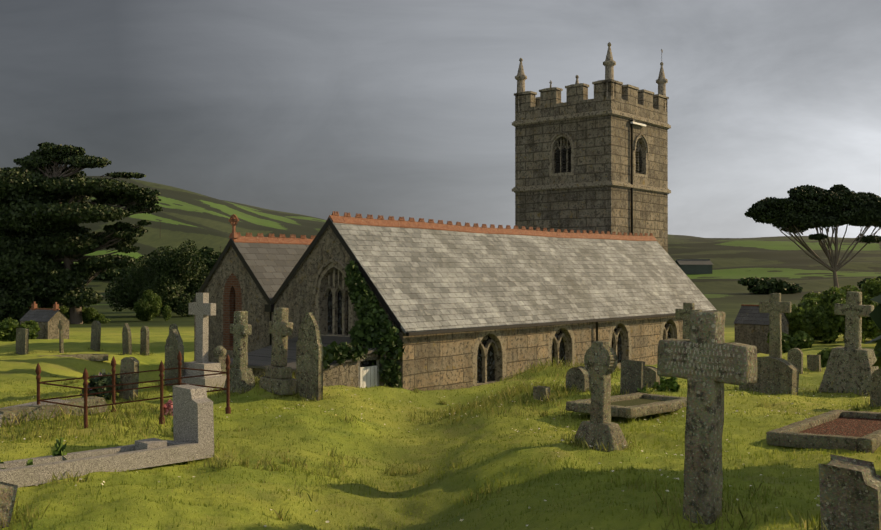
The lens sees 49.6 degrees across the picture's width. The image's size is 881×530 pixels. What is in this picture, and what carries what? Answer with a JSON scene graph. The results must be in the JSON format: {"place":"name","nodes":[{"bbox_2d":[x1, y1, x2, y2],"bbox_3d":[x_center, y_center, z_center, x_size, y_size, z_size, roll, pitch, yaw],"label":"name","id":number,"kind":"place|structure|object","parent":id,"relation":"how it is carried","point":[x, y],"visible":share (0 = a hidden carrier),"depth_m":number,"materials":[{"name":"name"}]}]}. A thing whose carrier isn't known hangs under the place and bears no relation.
{"place":"outdoors","nodes":[
{"label":"outdoors","id":0,"kind":"place"},
{"bbox_2d":[0,168,880,529],"bbox_3d":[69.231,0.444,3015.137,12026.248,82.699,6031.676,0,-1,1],"label":"ground","id":1,"kind":"structure","parent":0,"point":[200,220],"depth_m":12.38,"materials":[{"name":"green plant"}]},
{"bbox_2d":[0,482,17,527],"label":"headstone","id":2,"kind":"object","parent":1,"relation":"on","point":[8,491],"depth_m":7.00,"materials":[{"name":"stone"}]},
{"bbox_2d":[16,328,28,354],"bbox_3d":[-14.213,2.622,32.432,0.680,0.947,0.129,2,0,41],"label":"stone","id":3,"kind":"object","parent":1,"relation":"on","point":[22,341],"visible":0.88,"depth_m":32.30,"materials":[{"name":"stone"}]},
{"bbox_2d":[0,399,70,425],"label":"ledger","id":4,"kind":"object","parent":1,"relation":"on","point":[45,403],"visible":0.11,"depth_m":12.97,"materials":[{"name":"grey stone"}]},
{"bbox_2d":[19,301,69,338],"bbox_3d":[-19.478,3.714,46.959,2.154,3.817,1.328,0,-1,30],"label":"cottage","id":5,"kind":"structure","parent":1,"relation":"on","point":[47,320],"depth_m":46.45,"materials":[{"name":"grey stone"}]},
{"bbox_2d":[0,396,108,426],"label":"kerb","id":6,"kind":"structure","parent":1,"relation":"on","point":[37,409],"depth_m":12.83,"materials":[{"name":"stone"}]},
{"bbox_2d":[58,320,64,352],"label":"cross","id":7,"kind":"object","parent":1,"relation":"on","point":[61,326],"visible":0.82,"depth_m":33.29,"materials":[{"name":"stone"}]},
{"bbox_2d":[40,354,107,360],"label":"grave slab","id":8,"kind":"structure","parent":1,"relation":"on","point":[96,357],"depth_m":30.86,"materials":[{"name":"stone"}]},
{"bbox_2d":[0,142,162,323],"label":"cedar tree","id":9,"kind":"object","parent":1,"relation":"on","point":[32,212],"depth_m":99.60,"materials":[{"name":"green plant"}]},
{"bbox_2d":[90,321,100,350],"bbox_3d":[-12.887,2.649,35.681,0.478,1.124,0.120,2,0,40],"label":"stone","id":10,"kind":"object","parent":1,"relation":"on","point":[95,334],"visible":0.95,"depth_m":35.58,"materials":[{"name":"stone"}]},
{"bbox_2d":[0,440,199,487],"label":"grey kerb","id":11,"kind":"structure","parent":1,"relation":"on","point":[19,473],"depth_m":9.55,"materials":[{"name":"stone"}]},
{"bbox_2d":[80,369,121,399],"bbox_3d":[-5.745,2.038,16.085,0.632,0.593,0.625,0,-1,1],"label":"shrub","id":12,"kind":"object","parent":1,"relation":"on","point":[101,381],"visible":0.58,"depth_m":16.00,"materials":[{"name":"green plant"}]},
{"bbox_2d":[122,323,131,354],"bbox_3d":[-11.025,2.601,33.546,0.434,1.111,0.120,-1,1,44],"label":"stone","id":13,"kind":"object","parent":1,"relation":"on","point":[126,340],"visible":0.92,"depth_m":33.45,"materials":[{"name":"stone"}]},
{"bbox_2d":[119,357,138,399],"bbox_3d":[-5.308,1.952,16.274,0.373,0.766,0.107,3,0,35],"label":"gravestone","id":14,"kind":"object","parent":1,"relation":"on","point":[129,364],"visible":0.83,"depth_m":16.21,"materials":[{"name":"stone"}]},
{"bbox_2d":[35,350,230,428],"bbox_3d":[-4.288,1.754,13.487,1.230,0.870,2.380,0,0,38],"label":"rusty railing","id":15,"kind":"object","parent":1,"relation":"on","point":[85,376],"visible":0.94,"depth_m":13.19,"materials":[{"name":"brown metal"}]},
{"bbox_2d":[140,326,148,354],"bbox_3d":[-10.520,2.683,33.958,0.391,1.025,0.120,1,1,42],"label":"stone","id":16,"kind":"object","parent":1,"relation":"on","point":[144,339],"visible":0.98,"depth_m":33.86,"materials":[{"name":"stone"}]},
{"bbox_2d":[134,438,166,450],"bbox_3d":[-3.114,1.988,10.254,0.240,0.200,0.240,2,0,39],"label":"vase block","id":17,"kind":"object","parent":1,"relation":"on","point":[149,443],"depth_m":10.20,"materials":[{"name":"grey stone"}]},
{"bbox_2d":[105,239,209,316],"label":"trees","id":18,"kind":"object","parent":1,"relation":"on","point":[175,278],"visible":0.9,"depth_m":125.81,"materials":[{"name":"green plant"}]},
{"bbox_2d":[93,246,221,279],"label":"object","id":19,"kind":"object","parent":1,"relation":"on","point":[209,256],"visible":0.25,"depth_m":345.88,"materials":[{"name":"green plant"}]},
{"bbox_2d":[164,399,172,415],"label":"flowers","id":20,"kind":"object","parent":1,"relation":"on","point":[168,405],"visible":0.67,"depth_m":13.90,"materials":[{"name":"pink plant"}]},
{"bbox_2d":[169,324,177,332],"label":"stone","id":21,"kind":"object","parent":1,"relation":"on","point":[173,326],"visible":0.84,"depth_m":39.39,"materials":[{"name":"stone"}]},
{"bbox_2d":[164,328,183,386],"bbox_3d":[-5.161,1.812,18.502,0.491,1.188,0.128,0,0,43],"label":"gravestone","id":22,"kind":"object","parent":1,"relation":"on","point":[174,344],"visible":0.77,"depth_m":18.43,"materials":[{"name":"stone"}]},
{"bbox_2d":[173,384,213,458],"bbox_3d":[-2.760,1.742,10.652,0.493,0.781,0.200,-4,-3,42],"label":"gravestone","id":23,"kind":"object","parent":1,"relation":"on","point":[193,419],"visible":0.85,"depth_m":10.54,"materials":[{"name":"grey stone"}]},
{"bbox_2d":[182,293,225,390],"bbox_3d":[-4.624,1.475,18.498,0.934,1.871,0.620,0,-1,36],"label":"stone cross","id":24,"kind":"object","parent":1,"relation":"on","point":[202,308],"visible":0.75,"depth_m":18.39,"materials":[{"name":"stone"}]},
{"bbox_2d":[213,346,226,375],"bbox_3d":[-4.290,1.984,18.591,0.304,0.822,0.304,-3,-2,44],"label":"gravestone","id":25,"kind":"object","parent":1,"relation":"on","point":[219,352],"visible":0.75,"depth_m":18.52,"materials":[{"name":"stone"}]},
{"bbox_2d":[223,311,254,393],"bbox_3d":[-3.555,1.561,16.940,0.577,1.499,0.372,2,1,43],"label":"stone cross","id":26,"kind":"object","parent":1,"relation":"on","point":[241,376],"visible":0.85,"depth_m":16.84,"materials":[{"name":"grey stone"}]},
{"bbox_2d":[259,308,296,394],"bbox_3d":[-2.821,1.498,16.734,0.595,1.507,0.364,2,-1,38],"label":"stone cross","id":27,"kind":"object","parent":1,"relation":"on","point":[277,378],"visible":0.96,"depth_m":16.63,"materials":[{"name":"stone"}]},
{"bbox_2d":[194,225,402,387],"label":"church gable wall","id":28,"kind":"structure","parent":1,"relation":"on","point":[296,296],"depth_m":27.70,"materials":[{"name":"grey stone"}]},
{"bbox_2d":[358,357,380,387],"bbox_3d":[-1.837,3.191,24.285,0.100,1.670,0.820,0,-1,40],"label":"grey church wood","id":29,"kind":"object","parent":28,"relation":"in","point":[377,364],"visible":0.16,"depth_m":24.53,"materials":[{"name":"grey wood"}]},
{"bbox_2d":[296,311,322,400],"bbox_3d":[-2.277,1.595,16.601,0.558,1.592,0.120,3,3,38],"label":"pointed stone","id":30,"kind":"object","parent":1,"relation":"on","point":[309,361],"visible":0.92,"depth_m":16.52,"materials":[{"name":"stone"}]},
{"bbox_2d":[0,377,679,468],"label":"ferns","id":31,"kind":"object","parent":1,"relation":"on","point":[671,384],"visible":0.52,"depth_m":16.46,"materials":[{"name":"green plant"}]},
{"bbox_2d":[323,260,405,387],"bbox_3d":[-1.895,1.932,24.239,1.887,4.202,3.473,0,-1,8],"label":"ivy","id":32,"kind":"object","parent":1,"relation":"on","point":[373,327],"visible":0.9,"depth_m":24.72,"materials":[{"name":"green plant"}]},
{"bbox_2d":[10,380,866,528],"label":"daisies","id":33,"kind":"object","parent":1,"relation":"on","point":[461,520],"visible":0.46,"depth_m":12.56,"materials":[{"name":"white plant"}]},
{"bbox_2d":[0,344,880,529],"bbox_3d":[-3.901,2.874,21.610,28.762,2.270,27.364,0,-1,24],"label":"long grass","id":34,"kind":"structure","parent":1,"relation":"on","point":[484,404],"depth_m":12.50,"materials":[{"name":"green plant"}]},
{"bbox_2d":[533,385,549,399],"bbox_3d":[1.665,2.126,15.736,0.257,0.246,0.124,0,1,42],"label":"stone","id":35,"kind":"object","parent":1,"relation":"on","point":[544,391],"visible":0.65,"depth_m":15.69,"materials":[{"name":"stone"}]},
{"bbox_2d":[403,317,682,390],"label":"church side wall","id":36,"kind":"structure","parent":1,"relation":"on","point":[442,361],"depth_m":28.46,"materials":[{"name":"beige stone"}]},
{"bbox_2d":[566,366,590,391],"bbox_3d":[2.360,1.960,16.340,0.387,0.436,0.208,2,2,42],"label":"gravestone","id":37,"kind":"object","parent":1,"relation":"on","point":[579,377],"visible":0.83,"depth_m":16.26,"materials":[{"name":"stone"}]},
{"bbox_2d":[575,341,625,451],"bbox_3d":[1.856,1.513,11.061,0.597,1.264,0.378,-1,-3,42],"label":"celtic cross","id":38,"kind":"object","parent":1,"relation":"on","point":[600,364],"visible":0.94,"depth_m":10.98,"materials":[{"name":"stone"}]},
{"bbox_2d":[566,392,686,418],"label":"grave kerb","id":39,"kind":"structure","parent":1,"relation":"on","point":[671,403],"depth_m":14.12,"materials":[{"name":"stone"}]},
{"bbox_2d":[620,359,644,394],"bbox_3d":[3.231,1.930,16.066,0.403,0.640,0.107,2,1,43],"label":"headstone","id":40,"kind":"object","parent":1,"relation":"on","point":[632,376],"depth_m":16.02,"materials":[{"name":"stone"}]},
{"bbox_2d":[611,398,664,406],"bbox_3d":[2.968,2.127,14.603,0.700,0.001,1.700,0,-2,42],"label":"grave gravel bed","id":41,"kind":"object","parent":1,"relation":"on","point":[634,402],"visible":0.4,"depth_m":14.85,"materials":[{"name":"gravel"}]},
{"bbox_2d":[644,366,660,387],"bbox_3d":[3.896,2.146,18.047,0.476,0.455,0.261,-1,-1,35],"label":"headstone","id":42,"kind":"object","parent":1,"relation":"on","point":[651,376],"visible":0.38,"depth_m":17.89,"materials":[{"name":"stone"}]},
{"bbox_2d":[675,303,701,339],"bbox_3d":[6.201,1.852,23.849,0.662,1.826,0.205,2,3,41],"label":"cross","id":43,"kind":"object","parent":1,"relation":"on","point":[686,311],"visible":0.5,"depth_m":23.79,"materials":[{"name":"stone"}]},
{"bbox_2d":[675,259,713,273],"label":"barn","id":44,"kind":"structure","parent":1,"relation":"on","point":[695,266],"depth_m":287.15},
{"bbox_2d":[657,311,756,524],"bbox_3d":[1.896,1.092,6.848,0.703,1.526,0.210,1,-1,43],"label":"cross","id":45,"kind":"object","parent":1,"relation":"on","point":[706,361],"visible":0.98,"depth_m":6.77,"materials":[{"name":"stone"}]},
{"bbox_2d":[733,304,789,353],"bbox_3d":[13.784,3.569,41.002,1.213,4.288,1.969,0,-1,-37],"label":"stone outbuilding","id":46,"kind":"structure","parent":1,"relation":"on","point":[751,322],"depth_m":40.73,"materials":[{"name":"grey stone"}]},
{"bbox_2d":[740,356,798,394],"bbox_3d":[5.902,2.002,17.164,0.974,0.704,0.313,3,0,42],"label":"headstone","id":47,"kind":"object","parent":1,"relation":"on","point":[778,375],"visible":0.54,"depth_m":16.96,"materials":[{"name":"stone"}]},
{"bbox_2d":[759,293,790,357],"bbox_3d":[10.421,1.926,29.693,0.966,2.107,0.206,-1,-2,36],"label":"cross","id":48,"kind":"object","parent":1,"relation":"on","point":[774,307],"visible":0.88,"depth_m":29.61,"materials":[{"name":"stone"}]},
{"bbox_2d":[787,348,802,373],"bbox_3d":[8.956,2.427,24.100,0.352,0.658,0.120,2,3,39],"label":"stone","id":49,"kind":"object","parent":1,"relation":"on","point":[795,356],"visible":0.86,"depth_m":24.02,"materials":[{"name":"stone"}]},
{"bbox_2d":[738,276,880,293],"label":"hedge","id":50,"kind":"object","parent":1,"relation":"on","point":[761,285],"visible":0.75,"depth_m":194.56,"materials":[{"name":"green plant"}]},
{"bbox_2d":[744,184,880,287],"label":"pine","id":51,"kind":"object","parent":1,"relation":"on","point":[803,208],"depth_m":84.15,"materials":[{"name":"green plant"}]},
{"bbox_2d":[807,355,820,371],"bbox_3d":[9.681,2.547,24.739,0.313,0.435,0.120,-3,-3,44],"label":"stone","id":52,"kind":"object","parent":1,"relation":"on","point":[813,362],"visible":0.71,"depth_m":24.67,"materials":[{"name":"stone"}]},
{"bbox_2d":[766,277,880,368],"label":"bush","id":53,"kind":"object","parent":1,"relation":"on","point":[811,316],"visible":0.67,"depth_m":41.08,"materials":[{"name":"green plant"}]},
{"bbox_2d":[766,410,880,452],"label":"red kerb","id":54,"kind":"structure","parent":1,"relation":"on","point":[789,435],"depth_m":11.08,"materials":[{"name":"stone"}]},
{"bbox_2d":[798,417,880,436],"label":"red gravel","id":55,"kind":"object","parent":54,"relation":"in","point":[854,427],"visible":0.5,"depth_m":11.84,"materials":[{"name":"red gravel"}]},
{"bbox_2d":[818,291,878,396],"bbox_3d":[7.693,1.445,17.798,1.026,1.906,0.640,2,2,42],"label":"tall cross","id":56,"kind":"object","parent":1,"relation":"on","point":[849,366],"visible":0.85,"depth_m":17.68,"materials":[{"name":"stone"}]},
{"bbox_2d":[818,454,880,529],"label":"headstone","id":57,"kind":"object","parent":1,"relation":"on","point":[850,493],"visible":1,"depth_m":6.10,"materials":[{"name":"stone"}]},
{"bbox_2d":[870,368,880,406],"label":"gravestone","id":58,"kind":"object","parent":1,"relation":"on","point":[875,391],"visible":1,"depth_m":14.58,"materials":[{"name":"stone"}]},
{"bbox_2d":[0,0,880,237],"label":"sky","id":59,"kind":"structure","parent":0,"point":[313,108],"materials":[{"name":"grey"}]},
{"bbox_2d":[191,49,715,387],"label":"church","id":60,"kind":"structure","parent":0,"point":[269,306],"depth_m":28.42,"materials":[{"name":"grey stone"}]},
{"bbox_2d":[231,238,308,300],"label":"roof","id":61,"kind":"structure","parent":60,"relation":"on","point":[271,266],"depth_m":29.75,"materials":[{"name":"grey stone"}]},
{"bbox_2d":[229,335,386,371],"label":"church slate","id":62,"kind":"structure","parent":60,"relation":"attached to","point":[262,357],"depth_m":25.06,"materials":[{"name":"grey stone"}]},
{"bbox_2d":[313,42,679,385],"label":"stone trim","id":63,"kind":"structure","parent":60,"relation":"attached to","point":[331,274],"depth_m":36.45,"materials":[{"name":"beige stone"}]},
{"bbox_2d":[319,217,715,332],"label":"roof","id":64,"kind":"structure","parent":60,"relation":"on","point":[427,279],"depth_m":30.59,"materials":[{"name":"grey stone"}]},
{"bbox_2d":[228,211,656,244],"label":"ridge tiles","id":65,"kind":"object","parent":64,"relation":"on","point":[346,218],"visible":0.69,"depth_m":31.04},
{"bbox_2d":[515,82,667,252],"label":"church tower","id":66,"kind":"structure","parent":0,"point":[602,148],"depth_m":44.03,"materials":[{"name":"beige stone"}]},
{"bbox_2d":[554,148,642,173],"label":"louvres","id":67,"kind":"object","parent":66,"relation":"in","point":[558,161],"visible":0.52,"depth_m":44.32,"materials":[{"name":"black wood"}]},
{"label":"wood of shadow-casting trees","id":68,"kind":"object","parent":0,"visible":0},
{"bbox_2d":[863,292,880,365],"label":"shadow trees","id":69,"kind":"object","parent":68,"relation":"attached to","point":[875,314],"visible":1,"depth_m":9.46,"materials":[{"name":"green plant"}]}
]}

